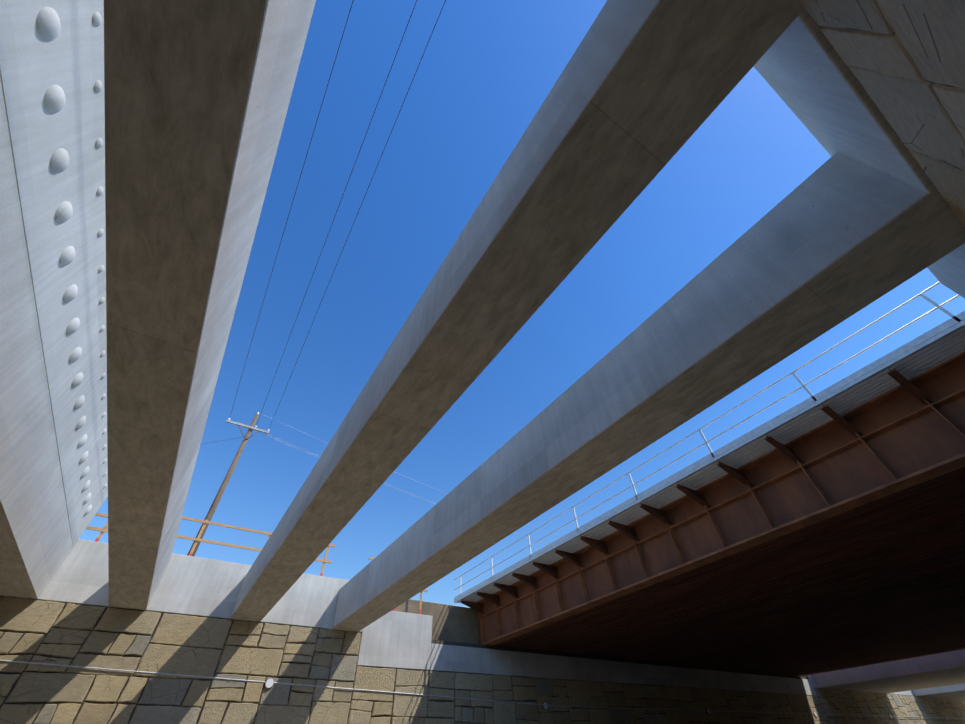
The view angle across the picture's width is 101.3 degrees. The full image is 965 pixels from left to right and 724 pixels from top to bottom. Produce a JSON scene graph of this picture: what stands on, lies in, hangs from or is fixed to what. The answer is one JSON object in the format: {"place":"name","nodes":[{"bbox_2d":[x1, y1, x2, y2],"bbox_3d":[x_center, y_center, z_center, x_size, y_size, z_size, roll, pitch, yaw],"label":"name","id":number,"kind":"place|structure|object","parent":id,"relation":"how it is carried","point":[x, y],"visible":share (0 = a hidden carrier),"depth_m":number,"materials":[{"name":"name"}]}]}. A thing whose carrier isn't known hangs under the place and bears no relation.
{"place":"outdoors","nodes":[
{"label":"outdoors","id":0,"kind":"place"},
{"bbox_2d":[392,599,478,643],"bbox_3d":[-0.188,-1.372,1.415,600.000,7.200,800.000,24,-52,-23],"label":"concrete wall","id":1,"kind":"structure","parent":0,"point":[452,623],"depth_m":18.34,"materials":[{"name":"grey concrete"}]},
{"bbox_2d":[187,412,269,555],"bbox_3d":[-13.004,6.679,19.082,2.210,10.930,0.355,24,-52,-23],"label":"utility pole","id":2,"kind":"object","parent":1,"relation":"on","point":[216,501],"visible":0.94,"depth_m":20.18,"materials":[{"name":"brown wood"}]},
{"bbox_2d":[204,0,554,544],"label":"power lines","id":3,"kind":"object","parent":2,"relation":"attached to","point":[333,220],"visible":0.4,"depth_m":12.95,"materials":[{"name":"metal"}]},
{"bbox_2d":[79,0,964,607],"label":"sky","id":4,"kind":"structure","parent":0,"point":[486,68],"materials":[{"name":"blue"}]},
{"label":"ground","id":5,"kind":"structure","parent":0,"visible":0},
{"bbox_2d":[356,639,807,678],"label":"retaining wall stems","id":6,"kind":"object","parent":5,"relation":"on","point":[573,655],"visible":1,"depth_m":20.47,"materials":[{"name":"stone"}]},
{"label":"sidewalk pavement","id":7,"kind":"structure","parent":0,"visible":0},
{"bbox_2d":[0,596,361,723],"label":"wall stone","id":8,"kind":"object","parent":7,"relation":"on","point":[48,632],"visible":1,"depth_m":12.13,"materials":[{"name":"beige stone"}]},
{"bbox_2d":[0,0,964,699],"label":"wall caps","id":9,"kind":"object","parent":8,"relation":"on","point":[806,74],"depth_m":13.49,"materials":[{"name":"concrete"}]},
{"bbox_2d":[0,0,107,598],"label":"riveted girder","id":10,"kind":"object","parent":9,"relation":"on","point":[53,429],"visible":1,"depth_m":6.53,"materials":[{"name":"metal"}]},
{"bbox_2d":[104,0,315,610],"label":"strut beam","id":11,"kind":"structure","parent":9,"relation":"on","point":[197,95],"depth_m":4.13,"materials":[{"name":"concrete"}]},
{"bbox_2d":[86,513,427,613],"bbox_3d":[-11.986,6.366,13.948,22.300,2.410,0.330,24,-52,-23],"label":"wooden fence","id":12,"kind":"object","parent":9,"relation":"on","point":[196,540],"visible":0.27,"depth_m":15.38,"materials":[{"name":"brown wood"}]},
{"bbox_2d":[230,0,798,621],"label":"strut beam","id":13,"kind":"structure","parent":9,"relation":"on","point":[638,94],"depth_m":4.30,"materials":[{"name":"concrete"}]},
{"bbox_2d":[332,152,964,631],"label":"strut beam","id":14,"kind":"structure","parent":9,"relation":"on","point":[836,238],"depth_m":6.03,"materials":[{"name":"concrete"}]},
{"bbox_2d":[461,352,964,675],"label":"steel bridge girders","id":15,"kind":"object","parent":9,"relation":"on","point":[836,542],"visible":0.96,"depth_m":12.73,"materials":[{"name":"brown metal"}]},
{"bbox_2d":[454,282,964,603],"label":"steel bridge walkway","id":16,"kind":"structure","parent":15,"relation":"attached to","point":[931,348],"depth_m":10.28,"materials":[{"name":"grey metal"}]},
{"bbox_2d":[811,649,964,692],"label":"concrete beam","id":17,"kind":"structure","parent":9,"relation":"on","point":[934,670],"depth_m":26.99,"materials":[{"name":"concrete"}]},
{"bbox_2d":[912,684,964,699],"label":"concrete ledge","id":18,"kind":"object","parent":9,"relation":"on","point":[954,691],"visible":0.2,"depth_m":35.11,"materials":[{"name":"concrete"}]},
{"bbox_2d":[347,666,829,723],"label":"wall stone","id":19,"kind":"object","parent":7,"relation":"on","point":[369,707],"visible":0.94,"depth_m":17.75,"materials":[{"name":"beige stone"}]},
{"bbox_2d":[799,0,964,227],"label":"wall stone","id":20,"kind":"object","parent":7,"relation":"on","point":[904,60],"visible":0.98,"depth_m":2.82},
{"bbox_2d":[814,688,964,723],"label":"wall stone","id":21,"kind":"object","parent":7,"relation":"on","point":[851,704],"visible":1,"depth_m":31.90,"materials":[{"name":"beige stone"}]},
{"bbox_2d":[0,660,964,719],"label":"conduit and lights","id":22,"kind":"object","parent":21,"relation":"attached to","point":[269,683],"visible":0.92,"depth_m":14.46,"materials":[{"name":"metal"}]}
]}

